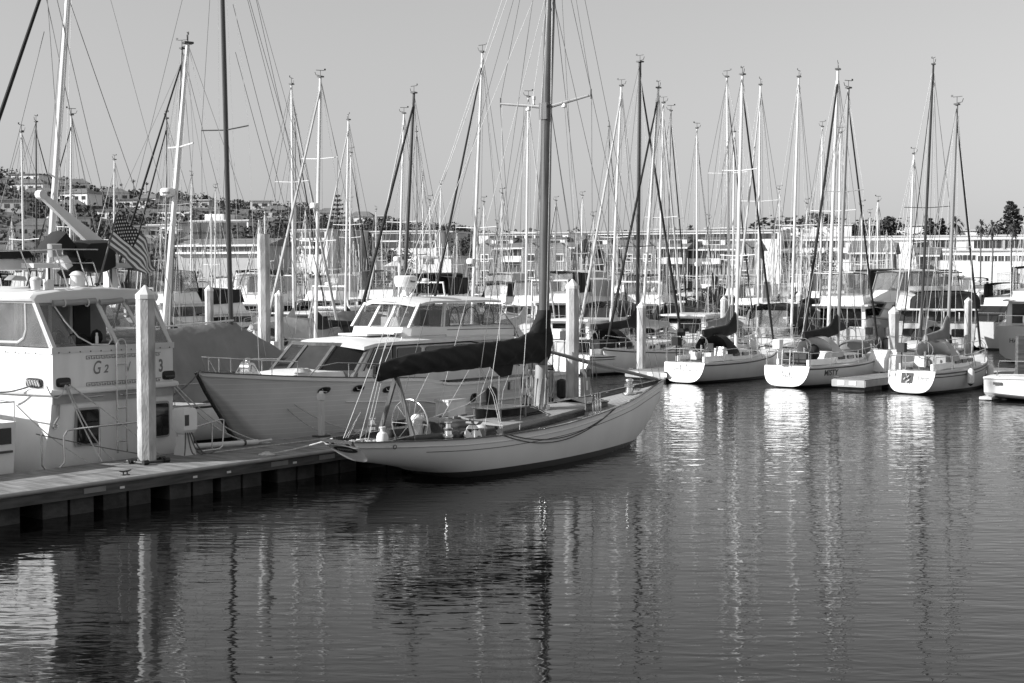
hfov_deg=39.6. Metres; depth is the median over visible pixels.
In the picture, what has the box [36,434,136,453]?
mooring line
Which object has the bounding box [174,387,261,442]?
mooring line
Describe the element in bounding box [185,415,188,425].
meter window
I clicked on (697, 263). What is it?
sailboat
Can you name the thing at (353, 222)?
palm tree
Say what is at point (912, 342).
sailboat
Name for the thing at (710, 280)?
railing
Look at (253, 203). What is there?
house
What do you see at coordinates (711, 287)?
motor boat
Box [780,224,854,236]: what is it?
rooftop block
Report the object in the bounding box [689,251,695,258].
window
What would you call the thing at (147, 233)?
house
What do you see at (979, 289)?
motor boat
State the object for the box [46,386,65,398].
mooring line
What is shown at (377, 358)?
window
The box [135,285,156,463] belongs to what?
mooring pile
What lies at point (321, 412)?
power pedestal
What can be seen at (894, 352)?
dock box
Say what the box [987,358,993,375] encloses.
fender
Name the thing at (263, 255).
mooring pile
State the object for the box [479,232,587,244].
apartment block
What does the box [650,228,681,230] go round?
rooftop block
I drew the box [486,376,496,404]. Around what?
fender
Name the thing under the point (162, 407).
window
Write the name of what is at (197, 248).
window
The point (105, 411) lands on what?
mooring line
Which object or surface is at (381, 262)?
sailboat
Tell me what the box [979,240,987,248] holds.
window
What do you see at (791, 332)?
sailboat
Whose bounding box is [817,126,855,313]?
sailboat
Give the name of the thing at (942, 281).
curtain window
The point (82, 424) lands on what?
mooring line
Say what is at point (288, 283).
motor boat
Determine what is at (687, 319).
motor boat
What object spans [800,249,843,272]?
tree
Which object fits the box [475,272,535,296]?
motor boat
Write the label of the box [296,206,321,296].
sailboat
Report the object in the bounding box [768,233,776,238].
window
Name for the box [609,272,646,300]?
motor boat
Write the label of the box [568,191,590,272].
sailboat
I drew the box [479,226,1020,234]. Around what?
skyline shrubs
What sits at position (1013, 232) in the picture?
palm tree
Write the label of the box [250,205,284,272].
sailboat
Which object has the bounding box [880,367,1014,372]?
walkway dock
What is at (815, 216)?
tree
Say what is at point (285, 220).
tree
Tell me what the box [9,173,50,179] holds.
house
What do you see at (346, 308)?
sailboat
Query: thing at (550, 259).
sailboat
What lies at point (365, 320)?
covered boat
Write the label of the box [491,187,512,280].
sailboat
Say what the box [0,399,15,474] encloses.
motor boat
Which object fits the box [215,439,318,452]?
mooring line
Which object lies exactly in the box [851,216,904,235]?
tree
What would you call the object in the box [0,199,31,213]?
house
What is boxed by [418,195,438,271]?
sailboat
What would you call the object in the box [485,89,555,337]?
sailboat
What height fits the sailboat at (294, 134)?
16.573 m
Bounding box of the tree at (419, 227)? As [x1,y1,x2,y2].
[409,222,445,229]
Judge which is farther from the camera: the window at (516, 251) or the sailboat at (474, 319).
the window at (516, 251)
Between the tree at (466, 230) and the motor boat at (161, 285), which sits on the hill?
the tree at (466, 230)
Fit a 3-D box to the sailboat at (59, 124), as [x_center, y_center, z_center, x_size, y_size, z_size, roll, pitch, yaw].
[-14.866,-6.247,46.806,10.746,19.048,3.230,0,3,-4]
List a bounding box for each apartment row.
[475,237,590,284]
[585,237,695,284]
[688,237,767,282]
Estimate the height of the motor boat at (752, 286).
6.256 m
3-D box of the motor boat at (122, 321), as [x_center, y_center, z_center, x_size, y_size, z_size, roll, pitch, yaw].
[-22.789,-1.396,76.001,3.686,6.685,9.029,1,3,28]
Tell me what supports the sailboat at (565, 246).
on the water
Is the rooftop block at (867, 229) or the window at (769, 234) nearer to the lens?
the window at (769, 234)
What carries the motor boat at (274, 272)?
on the water
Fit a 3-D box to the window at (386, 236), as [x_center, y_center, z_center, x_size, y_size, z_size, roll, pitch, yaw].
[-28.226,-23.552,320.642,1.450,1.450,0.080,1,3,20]
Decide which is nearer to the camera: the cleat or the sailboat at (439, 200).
the cleat
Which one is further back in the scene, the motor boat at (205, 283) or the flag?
the motor boat at (205, 283)
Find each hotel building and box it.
[189,214,278,238]
[290,229,338,278]
[338,229,369,272]
[370,230,445,282]
[445,231,470,255]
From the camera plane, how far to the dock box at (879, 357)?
67.03 m
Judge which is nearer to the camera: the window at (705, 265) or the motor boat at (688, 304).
the motor boat at (688, 304)
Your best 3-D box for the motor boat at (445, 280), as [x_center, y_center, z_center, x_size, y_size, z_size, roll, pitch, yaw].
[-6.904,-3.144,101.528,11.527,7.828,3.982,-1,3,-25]
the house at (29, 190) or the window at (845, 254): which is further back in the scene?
the house at (29, 190)
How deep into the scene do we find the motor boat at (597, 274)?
108.53 m
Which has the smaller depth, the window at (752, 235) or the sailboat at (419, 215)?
the sailboat at (419, 215)
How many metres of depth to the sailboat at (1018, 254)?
131.05 m
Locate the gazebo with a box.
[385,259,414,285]
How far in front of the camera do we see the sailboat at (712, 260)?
144.30 m
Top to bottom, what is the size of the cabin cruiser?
5.543 m
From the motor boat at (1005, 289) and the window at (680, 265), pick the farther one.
the window at (680, 265)
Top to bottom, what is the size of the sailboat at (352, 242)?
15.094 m
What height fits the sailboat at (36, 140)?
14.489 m
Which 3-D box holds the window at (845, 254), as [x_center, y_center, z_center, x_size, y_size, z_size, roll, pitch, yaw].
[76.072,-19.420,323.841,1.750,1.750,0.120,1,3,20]
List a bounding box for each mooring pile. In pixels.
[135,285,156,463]
[204,285,213,324]
[257,234,270,342]
[274,290,283,350]
[566,279,578,397]
[637,301,645,368]
[720,296,727,317]
[796,291,802,303]
[888,307,898,348]
[964,297,972,355]
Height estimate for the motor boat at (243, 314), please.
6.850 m
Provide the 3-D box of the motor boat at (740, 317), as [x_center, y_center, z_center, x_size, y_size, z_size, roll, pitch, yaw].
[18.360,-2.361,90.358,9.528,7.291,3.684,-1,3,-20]
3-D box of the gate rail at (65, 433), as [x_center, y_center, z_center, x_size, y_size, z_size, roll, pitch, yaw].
[-9.645,2.400,33.082,0.046,0.917,3.019,2,3,37]
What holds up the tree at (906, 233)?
on the ground
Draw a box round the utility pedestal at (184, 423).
[172,407,213,455]
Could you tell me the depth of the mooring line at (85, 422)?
33.00 m
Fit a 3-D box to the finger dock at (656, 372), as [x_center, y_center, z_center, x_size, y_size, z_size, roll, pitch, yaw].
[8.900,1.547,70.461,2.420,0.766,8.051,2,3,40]
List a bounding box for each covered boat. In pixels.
[247,317,331,348]
[328,311,386,325]
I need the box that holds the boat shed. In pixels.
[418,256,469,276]
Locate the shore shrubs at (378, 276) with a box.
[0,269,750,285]
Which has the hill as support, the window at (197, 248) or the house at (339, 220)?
the house at (339, 220)
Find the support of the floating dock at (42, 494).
on the water
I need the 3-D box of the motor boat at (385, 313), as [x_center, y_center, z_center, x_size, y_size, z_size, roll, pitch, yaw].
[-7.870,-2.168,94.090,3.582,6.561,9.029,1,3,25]
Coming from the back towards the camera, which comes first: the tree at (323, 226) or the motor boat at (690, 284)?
the tree at (323, 226)
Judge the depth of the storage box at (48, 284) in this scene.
33.40 m
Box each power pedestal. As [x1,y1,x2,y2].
[312,391,330,437]
[580,369,590,395]
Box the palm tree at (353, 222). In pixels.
[344,217,356,229]
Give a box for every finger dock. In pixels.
[625,367,671,381]
[832,372,890,390]
[983,370,1014,386]
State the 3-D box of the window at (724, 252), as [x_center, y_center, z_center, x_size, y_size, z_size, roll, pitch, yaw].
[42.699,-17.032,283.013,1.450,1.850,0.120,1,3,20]
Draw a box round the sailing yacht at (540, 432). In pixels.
[319,0,665,476]
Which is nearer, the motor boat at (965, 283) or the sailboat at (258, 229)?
the sailboat at (258, 229)
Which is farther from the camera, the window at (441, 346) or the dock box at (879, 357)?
the dock box at (879, 357)
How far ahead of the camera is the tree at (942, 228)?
350.37 m
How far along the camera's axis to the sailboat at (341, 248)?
229.00 m
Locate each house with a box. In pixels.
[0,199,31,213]
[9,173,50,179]
[10,179,51,189]
[14,218,59,239]
[18,188,58,199]
[42,178,68,189]
[46,216,91,232]
[58,188,101,205]
[58,200,87,213]
[66,179,89,189]
[95,209,123,218]
[100,188,129,202]
[116,199,155,208]
[130,194,167,207]
[134,226,161,240]
[146,224,189,240]
[146,237,156,256]
[157,206,202,219]
[181,235,189,242]
[190,199,214,207]
[192,207,221,216]
[249,200,272,209]
[260,206,290,217]
[262,217,279,224]
[282,214,324,228]
[320,208,340,222]
[327,217,345,224]
[348,211,376,227]
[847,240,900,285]
[915,247,942,284]
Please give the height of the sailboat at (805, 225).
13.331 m
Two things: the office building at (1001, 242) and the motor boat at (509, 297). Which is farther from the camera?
the office building at (1001, 242)
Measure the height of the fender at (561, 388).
1.024 m
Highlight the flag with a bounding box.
[107,212,155,277]
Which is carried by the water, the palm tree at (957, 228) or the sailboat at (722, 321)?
the sailboat at (722, 321)
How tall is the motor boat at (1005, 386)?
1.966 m
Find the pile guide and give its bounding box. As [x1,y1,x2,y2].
[126,456,169,464]
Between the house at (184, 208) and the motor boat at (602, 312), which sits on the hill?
the house at (184, 208)
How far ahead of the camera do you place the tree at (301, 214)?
467.50 m
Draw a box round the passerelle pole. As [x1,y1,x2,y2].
[194,439,271,448]
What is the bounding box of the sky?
[0,0,1023,233]
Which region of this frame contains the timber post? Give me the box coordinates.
[1015,336,1023,373]
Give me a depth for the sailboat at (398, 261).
178.91 m
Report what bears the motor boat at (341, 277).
on the water
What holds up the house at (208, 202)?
on the hill
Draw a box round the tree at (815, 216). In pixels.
[748,212,845,235]
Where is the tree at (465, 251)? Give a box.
[448,237,478,277]
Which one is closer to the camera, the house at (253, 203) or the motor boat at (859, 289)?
the motor boat at (859, 289)
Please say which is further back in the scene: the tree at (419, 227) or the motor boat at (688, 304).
the tree at (419, 227)
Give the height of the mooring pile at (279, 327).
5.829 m
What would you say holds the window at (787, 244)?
in the office building at (1001, 242)
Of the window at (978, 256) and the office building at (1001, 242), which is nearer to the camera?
the window at (978, 256)
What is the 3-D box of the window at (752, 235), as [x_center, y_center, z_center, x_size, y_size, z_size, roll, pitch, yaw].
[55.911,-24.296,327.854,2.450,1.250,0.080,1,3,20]
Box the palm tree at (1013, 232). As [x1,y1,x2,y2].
[1006,223,1017,276]
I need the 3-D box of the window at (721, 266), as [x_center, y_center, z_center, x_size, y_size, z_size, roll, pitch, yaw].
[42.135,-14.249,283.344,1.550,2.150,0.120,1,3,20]
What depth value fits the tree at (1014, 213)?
338.14 m
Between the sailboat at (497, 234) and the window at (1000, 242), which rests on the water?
the sailboat at (497, 234)
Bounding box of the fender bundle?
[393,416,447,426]
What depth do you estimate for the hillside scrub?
496.71 m
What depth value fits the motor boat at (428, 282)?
94.89 m
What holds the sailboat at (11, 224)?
on the water
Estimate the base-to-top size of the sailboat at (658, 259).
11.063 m
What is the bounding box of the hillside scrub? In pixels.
[0,169,472,276]
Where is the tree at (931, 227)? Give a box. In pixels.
[922,218,939,234]
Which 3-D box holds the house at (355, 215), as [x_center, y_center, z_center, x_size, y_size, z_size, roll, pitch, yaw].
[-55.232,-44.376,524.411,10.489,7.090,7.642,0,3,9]
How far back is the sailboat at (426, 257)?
226.37 m
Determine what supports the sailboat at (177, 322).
on the water
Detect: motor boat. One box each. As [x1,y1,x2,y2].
[0,271,13,285]
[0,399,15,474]
[1,276,6,285]
[11,240,75,286]
[36,258,135,326]
[85,261,124,285]
[94,281,152,312]
[95,270,148,286]
[106,271,159,333]
[121,269,204,326]
[148,263,175,290]
[148,265,190,291]
[184,259,257,329]
[188,265,221,287]
[193,277,212,287]
[213,260,251,288]
[233,251,291,294]
[236,255,299,316]
[248,254,304,301]
[271,255,339,318]
[290,255,356,310]
[297,271,324,310]
[312,256,384,314]
[331,260,363,296]
[343,244,497,322]
[350,244,403,304]
[359,262,426,316]
[398,265,428,309]
[407,246,484,323]
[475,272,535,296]
[481,267,520,318]
[485,267,514,295]
[500,261,561,327]
[520,241,602,332]
[548,261,628,366]
[549,257,614,317]
[555,245,614,297]
[580,276,651,334]
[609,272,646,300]
[618,251,687,316]
[652,240,719,313]
[652,248,719,342]
[655,252,689,305]
[664,280,701,296]
[666,259,700,300]
[676,257,710,311]
[695,263,730,312]
[698,266,721,294]
[704,270,725,294]
[721,274,760,302]
[730,284,771,310]
[738,248,820,333]
[738,254,821,336]
[741,248,812,349]
[746,281,774,300]
[754,264,799,320]
[786,273,808,295]
[795,245,907,317]
[803,239,854,298]
[808,243,878,347]
[822,278,836,288]
[871,237,959,348]
[905,248,948,285]
[913,250,977,347]
[940,263,968,290]
[941,273,970,290]
[968,265,989,296]
[974,255,1023,349]
[976,265,994,304]
[979,360,1023,400]
[994,257,1020,294]
[997,240,1023,360]
[1000,262,1000,294]
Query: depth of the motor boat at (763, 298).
116.44 m
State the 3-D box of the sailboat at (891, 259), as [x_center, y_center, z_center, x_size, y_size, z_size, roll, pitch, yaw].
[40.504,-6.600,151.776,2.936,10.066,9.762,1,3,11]
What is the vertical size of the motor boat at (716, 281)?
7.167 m
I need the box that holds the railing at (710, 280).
[185,280,1023,285]
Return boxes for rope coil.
[258,451,275,455]
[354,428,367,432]
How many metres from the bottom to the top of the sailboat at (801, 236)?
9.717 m
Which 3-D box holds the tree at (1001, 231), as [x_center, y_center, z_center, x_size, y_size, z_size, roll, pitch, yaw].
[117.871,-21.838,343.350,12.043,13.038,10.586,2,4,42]
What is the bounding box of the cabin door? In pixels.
[73,304,90,336]
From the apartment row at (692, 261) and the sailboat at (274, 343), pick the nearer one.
the sailboat at (274, 343)
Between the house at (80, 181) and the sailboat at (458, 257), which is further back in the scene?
the house at (80, 181)
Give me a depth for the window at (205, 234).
330.46 m
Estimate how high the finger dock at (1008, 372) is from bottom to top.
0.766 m
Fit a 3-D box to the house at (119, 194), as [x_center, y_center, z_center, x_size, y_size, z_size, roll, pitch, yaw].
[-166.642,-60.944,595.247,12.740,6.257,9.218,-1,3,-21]
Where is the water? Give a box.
[0,348,1023,682]
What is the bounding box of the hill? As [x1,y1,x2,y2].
[0,177,472,276]
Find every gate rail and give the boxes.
[40,421,136,468]
[197,419,223,451]
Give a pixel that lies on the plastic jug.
(382, 434)
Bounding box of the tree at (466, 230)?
[442,225,473,240]
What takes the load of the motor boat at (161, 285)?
on the water
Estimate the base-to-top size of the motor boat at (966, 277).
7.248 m
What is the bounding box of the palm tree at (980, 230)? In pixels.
[974,219,987,284]
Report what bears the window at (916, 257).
in the gabled house at (937, 257)
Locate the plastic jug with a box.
[376,420,387,440]
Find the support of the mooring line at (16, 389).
attached to the motor yacht at (54, 340)
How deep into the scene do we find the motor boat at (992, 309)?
96.56 m
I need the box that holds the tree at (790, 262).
[782,253,812,273]
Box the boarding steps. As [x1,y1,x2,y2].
[521,342,553,405]
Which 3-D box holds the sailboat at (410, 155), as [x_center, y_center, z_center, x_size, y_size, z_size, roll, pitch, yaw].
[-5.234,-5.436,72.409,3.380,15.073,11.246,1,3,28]
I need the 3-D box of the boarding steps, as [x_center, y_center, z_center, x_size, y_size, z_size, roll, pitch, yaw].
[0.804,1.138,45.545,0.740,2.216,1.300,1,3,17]
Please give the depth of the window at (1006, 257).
294.85 m
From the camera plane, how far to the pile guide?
32.86 m
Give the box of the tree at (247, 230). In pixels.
[231,225,289,240]
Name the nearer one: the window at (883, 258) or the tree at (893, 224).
the window at (883, 258)
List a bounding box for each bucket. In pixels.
[30,276,40,289]
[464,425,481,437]
[476,425,486,435]
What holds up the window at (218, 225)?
in the hotel building at (197, 235)
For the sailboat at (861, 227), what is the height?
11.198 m
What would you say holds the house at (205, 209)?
on the hill
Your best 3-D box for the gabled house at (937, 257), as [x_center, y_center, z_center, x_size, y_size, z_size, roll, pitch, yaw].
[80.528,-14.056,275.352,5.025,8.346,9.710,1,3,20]
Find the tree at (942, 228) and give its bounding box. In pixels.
[935,218,948,234]
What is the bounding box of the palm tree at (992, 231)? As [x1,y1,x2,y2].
[986,220,998,282]
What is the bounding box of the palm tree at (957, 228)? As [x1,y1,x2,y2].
[947,216,963,249]
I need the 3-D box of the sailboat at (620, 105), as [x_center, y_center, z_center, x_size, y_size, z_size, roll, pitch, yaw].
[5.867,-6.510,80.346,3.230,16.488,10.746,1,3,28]
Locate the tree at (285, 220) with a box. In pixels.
[251,216,312,237]
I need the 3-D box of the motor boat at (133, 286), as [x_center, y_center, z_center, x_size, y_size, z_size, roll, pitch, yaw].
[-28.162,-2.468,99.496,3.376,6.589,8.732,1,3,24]
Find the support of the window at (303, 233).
in the hotel building at (310, 253)
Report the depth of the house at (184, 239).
428.05 m
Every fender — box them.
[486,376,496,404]
[556,370,565,398]
[967,361,974,385]
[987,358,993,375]
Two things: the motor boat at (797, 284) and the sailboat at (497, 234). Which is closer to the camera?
the sailboat at (497, 234)
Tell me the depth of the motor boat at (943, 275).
104.58 m
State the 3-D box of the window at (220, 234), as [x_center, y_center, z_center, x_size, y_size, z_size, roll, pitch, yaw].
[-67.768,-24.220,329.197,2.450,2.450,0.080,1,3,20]
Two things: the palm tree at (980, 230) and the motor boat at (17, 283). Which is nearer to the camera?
the motor boat at (17, 283)
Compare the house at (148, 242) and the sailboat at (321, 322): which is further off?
the house at (148, 242)
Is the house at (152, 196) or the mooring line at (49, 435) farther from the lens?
the house at (152, 196)
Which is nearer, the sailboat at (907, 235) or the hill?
the sailboat at (907, 235)
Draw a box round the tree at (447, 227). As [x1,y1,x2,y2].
[425,224,468,231]
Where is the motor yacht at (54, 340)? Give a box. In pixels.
[0,190,178,472]
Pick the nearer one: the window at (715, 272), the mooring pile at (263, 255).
the mooring pile at (263, 255)
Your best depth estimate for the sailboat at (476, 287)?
155.30 m
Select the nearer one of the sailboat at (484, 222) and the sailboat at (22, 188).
the sailboat at (22, 188)
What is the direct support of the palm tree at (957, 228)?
on the ground
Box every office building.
[783,234,1023,282]
[939,249,1023,284]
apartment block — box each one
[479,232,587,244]
[574,229,792,282]
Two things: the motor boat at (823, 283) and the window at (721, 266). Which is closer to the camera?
the motor boat at (823, 283)
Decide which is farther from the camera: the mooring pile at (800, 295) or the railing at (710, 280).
the railing at (710, 280)
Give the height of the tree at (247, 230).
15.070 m
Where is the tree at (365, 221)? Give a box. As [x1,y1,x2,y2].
[353,216,397,249]
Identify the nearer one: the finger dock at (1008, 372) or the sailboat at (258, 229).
the finger dock at (1008, 372)
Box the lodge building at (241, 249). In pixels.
[175,238,298,284]
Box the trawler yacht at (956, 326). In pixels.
[896,272,980,352]
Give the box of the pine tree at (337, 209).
[328,194,345,228]
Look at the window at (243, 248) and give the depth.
285.57 m
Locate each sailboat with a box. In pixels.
[0,0,197,333]
[0,114,71,284]
[0,122,64,285]
[2,225,16,277]
[4,214,17,271]
[26,106,122,312]
[56,190,93,285]
[85,32,293,340]
[85,154,151,289]
[106,0,350,443]
[106,38,278,348]
[112,110,244,328]
[150,222,164,275]
[161,171,210,291]
[185,241,201,288]
[189,183,233,287]
[196,207,226,287]
[235,75,337,345]
[241,214,282,293]
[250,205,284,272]
[257,118,324,316]
[270,69,371,349]
[284,236,304,297]
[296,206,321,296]
[297,246,310,296]
[308,112,386,317]
[318,146,372,305]
[324,224,342,282]
[333,226,347,272]
[339,197,359,294]
[347,238,358,274]
[356,84,456,325]
[362,206,388,286]
[364,106,453,323]
[374,232,390,286]
[391,241,403,281]
[392,131,441,307]
[408,175,435,289]
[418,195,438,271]
[423,180,452,272]
[423,245,429,272]
[431,43,534,369]
[441,242,454,272]
[450,232,463,272]
[463,208,487,296]
[464,234,482,291]
[469,196,500,320]
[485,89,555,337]
[488,219,509,280]
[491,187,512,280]
[518,248,528,278]
[529,243,538,294]
[550,196,567,275]
[550,240,554,275]
[554,54,685,374]
[559,235,572,270]
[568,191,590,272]
[579,78,662,340]
[582,120,626,307]
[582,212,604,270]
[602,81,699,373]
[609,230,625,284]
[624,96,682,339]
[640,104,687,320]
[653,238,665,291]
[660,122,716,320]
[664,66,776,382]
[677,69,754,354]
[699,216,718,311]
[715,126,747,336]
[728,77,785,346]
[730,228,740,287]
[749,241,763,280]
[759,68,818,358]
[761,228,784,301]
[764,79,880,387]
[768,186,789,301]
[785,120,835,320]
[786,237,804,301]
[788,198,816,301]
[789,219,810,299]
[793,60,878,352]
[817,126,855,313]
[849,200,872,288]
[858,209,878,287]
[865,195,888,283]
[879,228,890,268]
[879,233,894,268]
[882,233,899,268]
[883,147,927,348]
[888,95,987,393]
[896,57,963,361]
[898,217,916,268]
[906,243,918,268]
[943,230,960,285]
[1015,207,1023,287]
[1015,226,1023,285]
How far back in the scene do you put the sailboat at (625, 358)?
75.39 m
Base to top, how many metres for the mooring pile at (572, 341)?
6.402 m
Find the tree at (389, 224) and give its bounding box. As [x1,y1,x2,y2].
[365,219,403,251]
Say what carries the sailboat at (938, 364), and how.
on the water
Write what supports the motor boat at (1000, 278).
on the water
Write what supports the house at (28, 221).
on the hill
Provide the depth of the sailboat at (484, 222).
117.56 m
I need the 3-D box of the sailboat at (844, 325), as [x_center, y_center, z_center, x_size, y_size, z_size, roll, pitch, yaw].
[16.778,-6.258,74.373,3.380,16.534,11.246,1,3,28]
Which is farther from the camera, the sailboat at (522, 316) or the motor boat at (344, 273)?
the motor boat at (344, 273)
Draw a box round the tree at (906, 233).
[891,232,927,235]
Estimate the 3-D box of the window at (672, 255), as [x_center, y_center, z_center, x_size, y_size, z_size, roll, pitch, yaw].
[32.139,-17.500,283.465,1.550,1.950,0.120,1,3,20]
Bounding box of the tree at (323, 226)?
[300,217,331,228]
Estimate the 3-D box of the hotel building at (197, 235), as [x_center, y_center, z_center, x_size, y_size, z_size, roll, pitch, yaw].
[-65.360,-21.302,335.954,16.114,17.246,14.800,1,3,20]
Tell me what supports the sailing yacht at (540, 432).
on the water
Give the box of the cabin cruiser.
[194,275,565,440]
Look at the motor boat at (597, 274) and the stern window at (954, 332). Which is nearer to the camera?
the stern window at (954, 332)
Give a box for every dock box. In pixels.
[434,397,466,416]
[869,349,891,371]
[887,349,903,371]
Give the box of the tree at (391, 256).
[377,248,415,282]
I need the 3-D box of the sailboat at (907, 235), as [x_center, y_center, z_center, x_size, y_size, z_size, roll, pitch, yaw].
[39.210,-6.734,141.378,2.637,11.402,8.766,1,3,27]
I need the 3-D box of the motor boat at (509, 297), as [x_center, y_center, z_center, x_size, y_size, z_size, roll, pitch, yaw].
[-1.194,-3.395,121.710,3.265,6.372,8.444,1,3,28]
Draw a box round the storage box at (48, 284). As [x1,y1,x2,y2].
[42,279,53,289]
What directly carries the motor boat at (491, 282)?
on the water
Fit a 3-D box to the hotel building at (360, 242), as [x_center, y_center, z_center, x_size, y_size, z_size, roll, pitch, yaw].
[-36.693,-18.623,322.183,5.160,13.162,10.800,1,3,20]
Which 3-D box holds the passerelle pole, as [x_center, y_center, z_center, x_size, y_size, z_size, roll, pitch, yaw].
[-7.127,2.578,35.966,0.150,0.184,2.603,2,4,43]
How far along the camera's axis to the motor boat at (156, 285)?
121.08 m
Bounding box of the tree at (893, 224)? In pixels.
[882,216,897,235]
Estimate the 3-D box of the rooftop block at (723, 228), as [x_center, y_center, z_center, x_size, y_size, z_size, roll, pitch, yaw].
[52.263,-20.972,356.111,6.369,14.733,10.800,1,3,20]
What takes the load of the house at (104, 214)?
on the hill
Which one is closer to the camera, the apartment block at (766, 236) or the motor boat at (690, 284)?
the motor boat at (690, 284)
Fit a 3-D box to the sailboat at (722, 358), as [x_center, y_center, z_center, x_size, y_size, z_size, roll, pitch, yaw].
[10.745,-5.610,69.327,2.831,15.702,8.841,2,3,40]
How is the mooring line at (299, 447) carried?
attached to the sailing yacht at (540, 432)
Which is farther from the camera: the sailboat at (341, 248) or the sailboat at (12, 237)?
the sailboat at (341, 248)
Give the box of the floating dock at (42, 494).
[0,426,397,525]
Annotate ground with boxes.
[185,284,1022,285]
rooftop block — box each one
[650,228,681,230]
[704,227,736,229]
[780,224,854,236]
[853,224,882,235]
[897,224,935,235]
[957,229,996,234]
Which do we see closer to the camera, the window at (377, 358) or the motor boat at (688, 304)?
the window at (377, 358)
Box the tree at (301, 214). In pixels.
[286,205,314,227]
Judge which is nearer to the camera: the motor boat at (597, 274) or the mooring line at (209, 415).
the mooring line at (209, 415)
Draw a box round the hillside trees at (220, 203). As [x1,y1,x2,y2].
[0,168,478,275]
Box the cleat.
[119,469,130,475]
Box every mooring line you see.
[0,385,32,392]
[16,405,91,463]
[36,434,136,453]
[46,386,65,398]
[65,385,101,461]
[67,385,113,459]
[69,384,159,454]
[174,370,200,394]
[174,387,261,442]
[176,385,253,439]
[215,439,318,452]
[252,365,356,429]
[254,365,360,433]
[273,438,332,453]
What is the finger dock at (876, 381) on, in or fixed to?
on the water
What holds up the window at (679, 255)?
in the apartment row at (688, 244)
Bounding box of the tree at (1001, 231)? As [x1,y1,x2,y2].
[977,226,1023,234]
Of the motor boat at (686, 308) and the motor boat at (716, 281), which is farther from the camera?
the motor boat at (716, 281)
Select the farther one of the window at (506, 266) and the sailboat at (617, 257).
the window at (506, 266)
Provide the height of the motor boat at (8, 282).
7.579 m
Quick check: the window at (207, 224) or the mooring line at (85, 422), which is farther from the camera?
the window at (207, 224)
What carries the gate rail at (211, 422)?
on the floating dock at (42, 494)
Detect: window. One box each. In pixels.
[22,303,41,346]
[74,407,100,446]
[156,401,169,437]
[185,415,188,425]
[192,223,200,233]
[192,232,200,238]
[195,247,201,251]
[200,223,208,232]
[201,232,208,238]
[214,223,223,233]
[216,232,223,238]
[231,222,238,231]
[236,244,241,251]
[237,222,245,232]
[241,244,246,251]
[247,244,252,251]
[302,232,307,237]
[367,349,390,368]
[384,234,388,239]
[387,242,393,247]
[389,234,394,239]
[397,347,421,356]
[425,344,464,350]
[505,264,512,275]
[513,264,519,271]
[514,249,520,255]
[662,264,668,274]
[668,264,675,275]
[670,249,674,257]
[678,249,683,257]
[678,264,682,275]
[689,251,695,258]
[690,265,695,274]
[698,265,704,274]
[705,265,710,274]
[712,265,719,274]
[714,250,721,258]
[720,265,726,274]
[723,251,726,260]
[749,233,757,238]
[761,233,767,238]
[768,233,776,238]
[785,241,791,247]
[843,252,849,259]
[854,254,859,264]
[870,254,884,264]
[903,328,916,335]
[916,257,925,264]
[920,277,931,284]
[922,257,930,264]
[937,240,943,248]
[939,277,947,284]
[943,240,948,248]
[951,329,963,336]
[959,255,965,260]
[973,240,979,248]
[977,255,982,261]
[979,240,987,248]
[984,255,990,261]
[985,240,991,248]
[991,255,997,261]
[993,240,999,248]
[998,240,1005,248]
[998,255,1003,261]
[1004,255,1009,261]
[1005,240,1009,248]
[1012,240,1017,248]
[1016,240,1023,248]
[1018,255,1023,261]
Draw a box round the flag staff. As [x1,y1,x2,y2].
[97,206,119,282]
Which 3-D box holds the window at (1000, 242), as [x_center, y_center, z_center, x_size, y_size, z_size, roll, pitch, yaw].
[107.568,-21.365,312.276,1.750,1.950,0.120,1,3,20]
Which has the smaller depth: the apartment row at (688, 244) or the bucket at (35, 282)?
the bucket at (35, 282)
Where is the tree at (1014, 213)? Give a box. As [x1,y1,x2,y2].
[994,201,1023,234]
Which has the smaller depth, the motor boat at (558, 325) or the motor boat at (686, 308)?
the motor boat at (558, 325)
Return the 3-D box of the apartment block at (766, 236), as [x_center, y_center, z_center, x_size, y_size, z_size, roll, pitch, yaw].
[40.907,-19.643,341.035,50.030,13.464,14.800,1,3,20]
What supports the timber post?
in the water
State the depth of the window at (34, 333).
35.01 m
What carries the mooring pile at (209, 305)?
in the water
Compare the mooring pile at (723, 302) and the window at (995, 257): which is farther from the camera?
the window at (995, 257)

